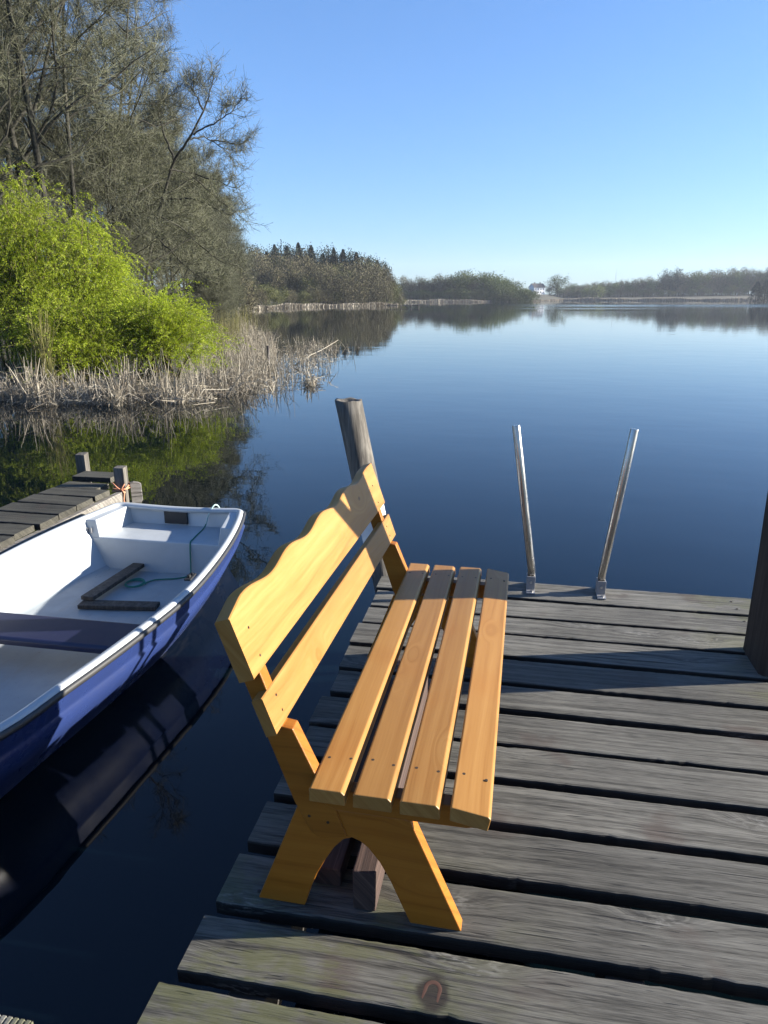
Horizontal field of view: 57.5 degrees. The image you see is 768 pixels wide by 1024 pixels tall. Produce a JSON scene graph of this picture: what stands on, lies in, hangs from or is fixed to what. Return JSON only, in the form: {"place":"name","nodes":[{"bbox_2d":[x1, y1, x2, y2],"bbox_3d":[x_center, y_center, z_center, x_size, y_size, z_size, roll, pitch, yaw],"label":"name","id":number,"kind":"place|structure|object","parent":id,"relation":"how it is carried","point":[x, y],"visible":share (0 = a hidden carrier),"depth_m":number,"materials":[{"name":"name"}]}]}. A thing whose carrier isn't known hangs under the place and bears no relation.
{"place":"outdoors","nodes":[
{"label":"outdoors","id":0,"kind":"place"},
{"bbox_2d":[0,286,765,398],"bbox_3d":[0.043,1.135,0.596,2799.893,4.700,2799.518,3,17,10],"label":"ground","id":1,"kind":"structure","parent":0,"point":[545,297],"depth_m":22.37,"materials":[{"name":"soil"}]},
{"bbox_2d":[0,88,62,350],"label":"bare tree","id":2,"kind":"object","parent":1,"relation":"on","point":[11,161],"visible":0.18,"depth_m":20.21,"materials":[{"name":"brown plant"}]},
{"bbox_2d":[0,3,67,210],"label":"bare tree","id":3,"kind":"object","parent":1,"relation":"on","point":[30,161],"visible":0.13,"depth_m":22.55,"materials":[{"name":"brown plant"}]},
{"bbox_2d":[0,77,103,328],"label":"bare tree","id":4,"kind":"object","parent":1,"relation":"on","point":[35,192],"visible":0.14,"depth_m":22.40,"materials":[{"name":"brown plant"}]},
{"bbox_2d":[0,77,103,287],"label":"bare tree","id":5,"kind":"object","parent":1,"relation":"on","point":[19,139],"visible":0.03,"depth_m":26.16,"materials":[{"name":"brown plant"}]},
{"bbox_2d":[0,160,121,371],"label":"willow bush","id":6,"kind":"object","parent":1,"relation":"on","point":[11,268],"visible":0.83,"depth_m":17.57,"materials":[{"name":"green plant"}]},
{"bbox_2d":[0,0,123,299],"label":"bare tree","id":7,"kind":"object","parent":1,"relation":"on","point":[65,65],"visible":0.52,"depth_m":21.41,"materials":[{"name":"brown plant"}]},
{"bbox_2d":[0,0,138,340],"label":"bare tree","id":8,"kind":"object","parent":1,"relation":"on","point":[7,57],"visible":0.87,"depth_m":19.61,"materials":[{"name":"brown plant"}]},
{"bbox_2d":[2,1,143,226],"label":"bare tree","id":9,"kind":"object","parent":1,"relation":"on","point":[72,102],"visible":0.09,"depth_m":27.14,"materials":[{"name":"brown plant"}]},
{"bbox_2d":[0,282,148,389],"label":"willow bush","id":10,"kind":"object","parent":1,"relation":"on","point":[73,346],"visible":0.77,"depth_m":16.61,"materials":[{"name":"green plant"}]},
{"bbox_2d":[0,189,155,368],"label":"willow bush","id":11,"kind":"object","parent":1,"relation":"on","point":[99,267],"visible":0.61,"depth_m":18.20,"materials":[{"name":"green plant"}]},
{"bbox_2d":[0,0,173,331],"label":"bare tree","id":12,"kind":"object","parent":1,"relation":"on","point":[72,188],"visible":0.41,"depth_m":22.27,"materials":[{"name":"brown plant"}]},
{"bbox_2d":[0,0,185,300],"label":"bare tree","id":13,"kind":"object","parent":1,"relation":"on","point":[35,138],"visible":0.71,"depth_m":20.33,"materials":[{"name":"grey plant"}]},
{"bbox_2d":[3,0,200,260],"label":"bare tree","id":14,"kind":"object","parent":1,"relation":"on","point":[114,81],"visible":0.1,"depth_m":31.97,"materials":[{"name":"brown plant"}]},
{"bbox_2d":[5,75,202,321],"bbox_3d":[-10.163,-10.841,24.891,6.651,9.534,7.568,-11,20,-31],"label":"bare tree","id":15,"kind":"object","parent":1,"relation":"on","point":[93,186],"visible":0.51,"depth_m":24.20,"materials":[{"name":"grey plant"}]},
{"bbox_2d":[1,0,225,291],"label":"bare tree","id":16,"kind":"object","parent":1,"relation":"on","point":[164,88],"visible":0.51,"depth_m":25.77,"materials":[{"name":"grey plant"}]},
{"bbox_2d":[53,0,211,271],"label":"bare tree","id":17,"kind":"object","parent":1,"relation":"on","point":[139,81],"visible":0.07,"depth_m":35.84,"materials":[{"name":"brown plant"}]},
{"bbox_2d":[63,119,223,309],"bbox_3d":[-11.617,-13.929,33.604,7.568,9.534,6.651,-8,19,-24],"label":"bare tree","id":18,"kind":"object","parent":1,"relation":"on","point":[162,187],"visible":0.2,"depth_m":33.13,"materials":[{"name":"brown plant"}]},
{"bbox_2d":[88,89,231,306],"bbox_3d":[-11.315,-15.002,35.176,7.390,10.593,8.408,-9,20,-28],"label":"bare tree","id":19,"kind":"object","parent":1,"relation":"on","point":[176,147],"visible":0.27,"depth_m":33.96,"materials":[{"name":"brown plant"}]},
{"bbox_2d":[66,266,255,379],"bbox_3d":[-5.963,-4.716,17.950,4.691,2.993,4.156,-7,19,-23],"label":"willow bush","id":20,"kind":"object","parent":1,"relation":"on","point":[168,330],"visible":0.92,"depth_m":17.54,"materials":[{"name":"green plant"}]},
{"bbox_2d":[135,124,235,305],"bbox_3d":[-12.408,-17.260,41.820,7.390,10.593,8.408,-8,19,-25],"label":"bare tree","id":21,"kind":"object","parent":1,"relation":"on","point":[211,225],"visible":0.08,"depth_m":41.16,"materials":[{"name":"brown plant"}]},
{"bbox_2d":[118,43,269,294],"bbox_3d":[-7.895,-13.059,28.730,7.613,10.515,5.478,3,17,10],"label":"bare tree","id":22,"kind":"object","parent":1,"relation":"on","point":[226,105],"visible":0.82,"depth_m":27.96,"materials":[{"name":"brown plant"}]},
{"bbox_2d":[142,137,252,301],"bbox_3d":[-14.497,-21.270,51.801,9.249,11.652,8.129,-2,17,-6],"label":"bare tree","id":23,"kind":"object","parent":1,"relation":"on","point":[222,241],"visible":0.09,"depth_m":50.85,"materials":[{"name":"brown plant"}]},
{"bbox_2d":[186,268,236,329],"bbox_3d":[-8.534,-10.463,34.519,2.217,3.178,2.522,10,20,30],"label":"bare tree","id":24,"kind":"object","parent":1,"relation":"on","point":[206,291],"visible":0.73,"depth_m":34.28,"materials":[{"name":"brown plant"}]},
{"bbox_2d":[191,267,238,329],"bbox_3d":[-9.013,-11.394,37.235,2.691,3.390,2.365,1,17,2],"label":"bare tree","id":25,"kind":"object","parent":1,"relation":"on","point":[228,288],"visible":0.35,"depth_m":37.03,"materials":[{"name":"brown plant"}]},
{"bbox_2d":[189,251,241,300],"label":"bare tree","id":26,"kind":"object","parent":1,"relation":"on","point":[230,281],"visible":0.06,"depth_m":45.60,"materials":[{"name":"brown plant"}]},
{"bbox_2d":[179,181,254,285],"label":"bare tree","id":27,"kind":"object","parent":1,"relation":"on","point":[243,243],"visible":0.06,"depth_m":65.82,"materials":[{"name":"brown plant"}]},
{"bbox_2d":[191,194,250,280],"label":"bare tree","id":28,"kind":"object","parent":1,"relation":"on","point":[234,226],"visible":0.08,"depth_m":81.44,"materials":[{"name":"brown plant"}]},
{"bbox_2d":[199,263,244,324],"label":"bare tree","id":29,"kind":"object","parent":1,"relation":"on","point":[238,305],"visible":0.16,"depth_m":42.05,"materials":[{"name":"brown plant"}]},
{"bbox_2d":[208,253,248,313],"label":"bare tree","id":30,"kind":"object","parent":1,"relation":"on","point":[237,280],"visible":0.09,"depth_m":57.49,"materials":[{"name":"brown plant"}]},
{"bbox_2d":[226,232,256,286],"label":"bare tree","id":31,"kind":"object","parent":1,"relation":"on","point":[248,269],"visible":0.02,"depth_m":102.26,"materials":[{"name":"brown plant"}]},
{"bbox_2d":[237,274,263,311],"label":"bare tree","id":32,"kind":"object","parent":1,"relation":"on","point":[251,304],"visible":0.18,"depth_m":105.36,"materials":[{"name":"brown plant"}]},
{"bbox_2d":[249,248,269,293],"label":"bare tree","id":33,"kind":"object","parent":1,"relation":"on","point":[259,256],"visible":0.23,"depth_m":163.73,"materials":[{"name":"brown plant"}]},
{"bbox_2d":[250,255,270,291],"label":"bare tree","id":34,"kind":"object","parent":1,"relation":"on","point":[261,268],"visible":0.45,"depth_m":157.99,"materials":[{"name":"brown plant"}]},
{"bbox_2d":[255,287,267,305],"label":"brown bush","id":35,"kind":"object","parent":1,"relation":"on","point":[263,297],"visible":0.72,"depth_m":128.89,"materials":[{"name":"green plant"}]},
{"bbox_2d":[258,283,275,305],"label":"brown bush","id":36,"kind":"object","parent":1,"relation":"on","point":[270,290],"visible":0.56,"depth_m":131.45,"materials":[{"name":"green plant"}]},
{"bbox_2d":[258,282,279,305],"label":"brown bush","id":37,"kind":"object","parent":1,"relation":"on","point":[271,298],"visible":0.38,"depth_m":133.91,"materials":[{"name":"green plant"}]},
{"bbox_2d":[258,260,284,292],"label":"bare tree","id":38,"kind":"object","parent":1,"relation":"on","point":[267,275],"visible":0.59,"depth_m":155.23,"materials":[{"name":"brown plant"}]},
{"bbox_2d":[263,252,280,281],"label":"bare tree","id":39,"kind":"object","parent":1,"relation":"on","point":[268,259],"visible":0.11,"depth_m":162.40,"materials":[{"name":"brown plant"}]},
{"bbox_2d":[263,266,291,295],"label":"bare tree","id":40,"kind":"object","parent":1,"relation":"on","point":[280,281],"visible":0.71,"depth_m":155.13,"materials":[{"name":"brown plant"}]},
{"bbox_2d":[271,239,298,262],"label":"bare tree","id":41,"kind":"object","parent":1,"relation":"on","point":[284,246],"visible":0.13,"depth_m":181.94,"materials":[{"name":"brown plant"}]},
{"bbox_2d":[279,263,302,301],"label":"bare tree","id":42,"kind":"object","parent":1,"relation":"on","point":[286,270],"visible":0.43,"depth_m":157.99,"materials":[{"name":"brown plant"}]},
{"bbox_2d":[281,261,306,302],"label":"bare tree","id":43,"kind":"object","parent":1,"relation":"on","point":[298,277],"visible":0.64,"depth_m":157.86,"materials":[{"name":"brown plant"}]},
{"bbox_2d":[281,255,311,292],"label":"bare tree","id":44,"kind":"object","parent":1,"relation":"on","point":[300,263],"visible":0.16,"depth_m":162.31,"materials":[{"name":"brown plant"}]},
{"bbox_2d":[296,253,319,302],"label":"bare tree","id":45,"kind":"object","parent":1,"relation":"on","point":[308,271],"visible":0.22,"depth_m":161.22,"materials":[{"name":"brown plant"}]},
{"bbox_2d":[296,271,320,301],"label":"budding tree","id":46,"kind":"object","parent":1,"relation":"on","point":[312,285],"visible":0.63,"depth_m":155.60,"materials":[{"name":"green plant"}]},
{"bbox_2d":[309,285,325,303],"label":"brown bush","id":47,"kind":"object","parent":1,"relation":"on","point":[318,295],"visible":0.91,"depth_m":155.38,"materials":[{"name":"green plant"}]},
{"bbox_2d":[305,265,330,302],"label":"bare tree","id":48,"kind":"object","parent":1,"relation":"on","point":[317,276],"visible":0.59,"depth_m":156.83,"materials":[{"name":"brown plant"}]},
{"bbox_2d":[313,266,338,303],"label":"bare tree","id":49,"kind":"object","parent":1,"relation":"on","point":[328,283],"visible":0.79,"depth_m":156.99,"materials":[{"name":"brown plant"}]},
{"bbox_2d":[322,262,347,303],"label":"bare tree","id":50,"kind":"object","parent":1,"relation":"on","point":[337,280],"visible":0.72,"depth_m":158.29,"materials":[{"name":"brown plant"}]},
{"bbox_2d":[335,271,356,304],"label":"bare tree","id":51,"kind":"object","parent":1,"relation":"on","point":[346,294],"visible":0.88,"depth_m":160.03,"materials":[{"name":"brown plant"}]},
{"bbox_2d":[338,261,365,302],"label":"bare tree","id":52,"kind":"object","parent":1,"relation":"on","point":[353,267],"visible":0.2,"depth_m":166.49,"materials":[{"name":"brown plant"}]},
{"bbox_2d":[344,267,370,304],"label":"bare tree","id":53,"kind":"object","parent":1,"relation":"on","point":[357,287],"visible":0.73,"depth_m":162.51,"materials":[{"name":"brown plant"}]},
{"bbox_2d":[349,267,375,302],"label":"bare tree","id":54,"kind":"object","parent":1,"relation":"on","point":[364,294],"visible":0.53,"depth_m":164.62,"materials":[{"name":"brown plant"}]},
{"bbox_2d":[356,266,382,304],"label":"bare tree","id":55,"kind":"object","parent":1,"relation":"on","point":[372,285],"visible":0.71,"depth_m":166.55,"materials":[{"name":"brown plant"}]},
{"bbox_2d":[362,260,384,302],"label":"bare tree","id":56,"kind":"object","parent":1,"relation":"on","point":[374,267],"visible":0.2,"depth_m":172.00,"materials":[{"name":"brown plant"}]},
{"bbox_2d":[370,270,388,301],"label":"bare tree","id":57,"kind":"object","parent":1,"relation":"on","point":[379,285],"visible":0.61,"depth_m":169.08,"materials":[{"name":"brown plant"}]},
{"bbox_2d":[378,278,397,303],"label":"bare tree","id":58,"kind":"object","parent":1,"relation":"on","point":[389,292],"visible":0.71,"depth_m":172.62,"materials":[{"name":"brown plant"}]},
{"bbox_2d":[426,276,444,296],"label":"bare tree","id":59,"kind":"object","parent":1,"relation":"on","point":[431,287],"visible":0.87,"depth_m":289.28,"materials":[{"name":"grey plant"}]},
{"bbox_2d":[433,273,450,295],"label":"bare tree","id":60,"kind":"object","parent":1,"relation":"on","point":[440,284],"visible":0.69,"depth_m":290.55,"materials":[{"name":"grey plant"}]},
{"bbox_2d":[441,271,475,299],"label":"green tree","id":61,"kind":"object","parent":1,"relation":"on","point":[455,283],"visible":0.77,"depth_m":287.74,"materials":[{"name":"green plant"}]},
{"bbox_2d":[447,269,481,298],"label":"green tree","id":62,"kind":"object","parent":1,"relation":"on","point":[465,276],"visible":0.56,"depth_m":288.69,"materials":[{"name":"green plant"}]},
{"bbox_2d":[462,273,480,298],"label":"bare tree","id":63,"kind":"object","parent":1,"relation":"on","point":[472,286],"visible":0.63,"depth_m":290.31,"materials":[{"name":"grey plant"}]},
{"bbox_2d":[469,270,497,298],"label":"green tree","id":64,"kind":"object","parent":1,"relation":"on","point":[482,285],"visible":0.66,"depth_m":290.17,"materials":[{"name":"green plant"}]},
{"bbox_2d":[474,270,505,297],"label":"green tree","id":65,"kind":"object","parent":1,"relation":"on","point":[494,280],"visible":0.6,"depth_m":290.16,"materials":[{"name":"green plant"}]},
{"bbox_2d":[488,284,519,301],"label":"green tree","id":66,"kind":"object","parent":1,"relation":"on","point":[502,290],"visible":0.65,"depth_m":288.28,"materials":[{"name":"green plant"}]},
{"bbox_2d":[510,286,533,300],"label":"green tree","id":67,"kind":"object","parent":1,"relation":"on","point":[521,292],"visible":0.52,"depth_m":289.40,"materials":[{"name":"green plant"}]},
{"bbox_2d":[520,288,542,301],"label":"green tree","id":68,"kind":"object","parent":1,"relation":"on","point":[532,296],"visible":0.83,"depth_m":289.98,"materials":[{"name":"green plant"}]},
{"bbox_2d":[529,282,545,294],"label":"house","id":69,"kind":"structure","parent":1,"relation":"on","point":[538,287],"depth_m":394.61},
{"bbox_2d":[545,273,571,296],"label":"dark tree","id":70,"kind":"object","parent":1,"relation":"on","point":[556,285],"visible":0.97,"depth_m":396.87,"materials":[{"name":"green plant"}]},
{"bbox_2d":[589,284,606,296],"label":"pale green bush","id":71,"kind":"object","parent":1,"relation":"on","point":[596,289],"visible":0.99,"depth_m":393.51,"materials":[{"name":"green plant"}]},
{"bbox_2d":[642,279,659,296],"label":"green tree","id":72,"kind":"object","parent":1,"relation":"on","point":[648,285],"visible":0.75,"depth_m":400.08,"materials":[{"name":"green plant"}]},
{"bbox_2d":[656,269,669,295],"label":"conifer","id":73,"kind":"object","parent":1,"relation":"on","point":[664,280],"visible":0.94,"depth_m":398.48,"materials":[{"name":"green plant"}]},
{"bbox_2d":[665,270,677,295],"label":"conifer","id":74,"kind":"object","parent":1,"relation":"on","point":[670,282],"visible":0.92,"depth_m":398.78,"materials":[{"name":"green plant"}]},
{"bbox_2d":[673,265,685,295],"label":"conifer","id":75,"kind":"object","parent":1,"relation":"on","point":[677,280],"visible":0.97,"depth_m":397.39,"materials":[{"name":"green plant"}]},
{"bbox_2d":[686,270,712,295],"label":"tree","id":76,"kind":"object","parent":1,"relation":"on","point":[697,276],"visible":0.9,"depth_m":398.47,"materials":[{"name":"green plant"}]},
{"bbox_2d":[709,270,729,294],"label":"bare tree","id":77,"kind":"object","parent":1,"relation":"on","point":[717,282],"visible":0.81,"depth_m":400.38,"materials":[{"name":"grey plant"}]},
{"bbox_2d":[710,275,735,294],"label":"green tree","id":78,"kind":"object","parent":1,"relation":"on","point":[730,282],"visible":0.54,"depth_m":401.52,"materials":[{"name":"green plant"}]},
{"bbox_2d":[726,271,750,294],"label":"green tree","id":79,"kind":"object","parent":1,"relation":"on","point":[740,277],"visible":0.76,"depth_m":399.92,"materials":[{"name":"green plant"}]},
{"bbox_2d":[741,266,760,294],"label":"bare tree","id":80,"kind":"object","parent":1,"relation":"on","point":[753,277],"visible":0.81,"depth_m":400.04,"materials":[{"name":"green plant"}]},
{"bbox_2d":[749,281,764,300],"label":"dark tree","id":81,"kind":"object","parent":1,"relation":"on","point":[756,290],"visible":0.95,"depth_m":314.00,"materials":[{"name":"grey plant"}]},
{"bbox_2d":[755,279,767,300],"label":"dark tree","id":82,"kind":"object","parent":1,"relation":"on","point":[764,286],"visible":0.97,"depth_m":314.14,"materials":[{"name":"grey plant"}]},
{"bbox_2d":[0,301,767,1023],"bbox_3d":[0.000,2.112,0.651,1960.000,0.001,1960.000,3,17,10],"label":"water","id":83,"kind":"structure","parent":0,"point":[130,817],"depth_m":8.00,"materials":[{"name":"blue liquid"}]},
{"bbox_2d":[0,1015,32,1023],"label":"gangway","id":84,"kind":"object","parent":83,"relation":"in","point":[4,1019],"visible":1,"depth_m":1.65,"materials":[{"name":"grey wood"}]},
{"bbox_2d":[5,307,86,404],"bbox_3d":[-7.645,-3.479,15.728,1.597,2.165,1.833,14,22,38],"label":"reed clump","id":85,"kind":"object","parent":83,"relation":"in","point":[47,363],"visible":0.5,"depth_m":15.73,"materials":[{"name":"plant"}]},
{"bbox_2d":[0,452,142,553],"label":"jetty","id":86,"kind":"object","parent":83,"relation":"in","point":[42,512],"visible":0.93,"depth_m":6.13,"materials":[{"name":"grey wood"}]},
{"bbox_2d":[112,482,129,501],"bbox_3d":[-2.508,-0.176,6.699,0.157,0.252,0.178,1,17,4],"label":"orange rope","id":87,"kind":"object","parent":86,"relation":"attached to","point":[121,489],"visible":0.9,"depth_m":6.63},
{"bbox_2d":[0,502,245,798],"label":"rowing boat","id":88,"kind":"object","parent":83,"relation":"on","point":[69,669],"visible":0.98,"depth_m":4.74,"materials":[{"name":"white plastic"}]},
{"bbox_2d":[77,600,159,610],"bbox_3d":[-1.896,0.667,5.006,0.564,0.030,0.100,1,17,3],"label":"loose board","id":89,"kind":"object","parent":88,"relation":"on","point":[123,605],"visible":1,"depth_m":4.97,"materials":[{"name":"wood"}]},
{"bbox_2d":[81,563,144,600],"bbox_3d":[-2.061,0.525,5.351,0.100,0.030,0.681,4,18,12],"label":"loose board","id":90,"kind":"object","parent":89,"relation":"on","point":[99,590],"visible":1,"depth_m":5.30,"materials":[{"name":"wood"}]},
{"bbox_2d":[124,504,219,587],"bbox_3d":[-1.625,0.265,5.589,0.254,0.462,0.946,15,22,39],"label":"mooring rope","id":91,"kind":"object","parent":88,"relation":"in","point":[138,579],"visible":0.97,"depth_m":5.50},
{"bbox_2d":[153,348,173,401],"bbox_3d":[-4.818,-2.947,15.274,0.384,1.316,0.696,-11,20,-31],"label":"reed clump","id":92,"kind":"object","parent":83,"relation":"in","point":[164,381],"visible":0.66,"depth_m":15.16,"materials":[{"name":"plant"}]},
{"bbox_2d":[0,316,378,407],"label":"reed bed","id":93,"kind":"object","parent":83,"relation":"in","point":[117,394],"visible":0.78,"depth_m":15.90,"materials":[{"name":"beige plant"}]},
{"bbox_2d":[201,304,270,350],"bbox_3d":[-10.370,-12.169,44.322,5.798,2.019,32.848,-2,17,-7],"label":"bush","id":94,"kind":"object","parent":83,"relation":"in","point":[235,328],"visible":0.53,"depth_m":35.15,"materials":[{"name":"plant"}]},
{"bbox_2d":[299,368,323,386],"bbox_3d":[-1.870,-3.464,18.243,0.731,0.651,1.182,3,17,10],"label":"reed clump","id":95,"kind":"object","parent":83,"relation":"in","point":[311,381],"visible":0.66,"depth_m":18.11,"materials":[{"name":"plant"}]},
{"bbox_2d":[335,397,387,594],"bbox_3d":[-0.047,0.720,4.456,0.483,2.859,0.177,3,17,10],"label":"mooring post","id":96,"kind":"object","parent":83,"relation":"in","point":[354,432],"visible":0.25,"depth_m":4.07,"materials":[{"name":"wood"}]},
{"bbox_2d":[137,576,767,1023],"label":"jetty","id":97,"kind":"object","parent":83,"relation":"in","point":[631,764],"visible":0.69,"depth_m":2.10,"materials":[{"name":"grey wood"}]},
{"bbox_2d":[314,679,393,886],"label":"timber beam","id":98,"kind":"structure","parent":97,"relation":"on","point":[332,870],"depth_m":2.06,"materials":[{"name":"wood"}]},
{"bbox_2d":[215,463,508,930],"bbox_3d":[0.073,0.463,2.480,0.691,0.913,1.595,3,17,11],"label":"bench","id":99,"kind":"object","parent":97,"relation":"on","point":[377,812],"visible":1,"depth_m":1.96,"materials":[{"name":"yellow wood"}]},
{"bbox_2d":[353,674,428,910],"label":"timber beam","id":100,"kind":"structure","parent":97,"relation":"on","point":[368,873],"depth_m":1.94,"materials":[{"name":"wood"}]},
{"bbox_2d":[421,980,441,1002],"bbox_3d":[0.118,1.176,1.716,0.049,0.001,0.062,6,18,18],"label":"iron staple","id":101,"kind":"object","parent":97,"relation":"attached to","point":[430,982],"visible":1,"depth_m":1.73,"materials":[{"name":"metal"}]},
{"bbox_2d":[512,425,638,599],"bbox_3d":[1.033,0.610,4.136,0.663,2.258,0.245,3,17,10],"label":"swimming ladder","id":102,"kind":"object","parent":97,"relation":"attached to","point":[600,587],"visible":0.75,"depth_m":3.90,"materials":[{"name":"silver metal"}]},
{"bbox_2d":[235,297,766,313],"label":"reed belt","id":103,"kind":"object","parent":83,"relation":"in","point":[287,305],"visible":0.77,"depth_m":281.21,"materials":[{"name":"plant"}]},
{"bbox_2d":[743,492,767,676],"bbox_3d":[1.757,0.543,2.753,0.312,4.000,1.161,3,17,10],"label":"wooden post","id":104,"kind":"object","parent":83,"relation":"in","point":[755,647],"visible":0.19,"depth_m":3.18,"materials":[{"name":"wood"}]},
{"bbox_2d":[1,0,767,294],"label":"sky","id":105,"kind":"structure","parent":0,"point":[536,141],"materials":[{"name":"blue"}]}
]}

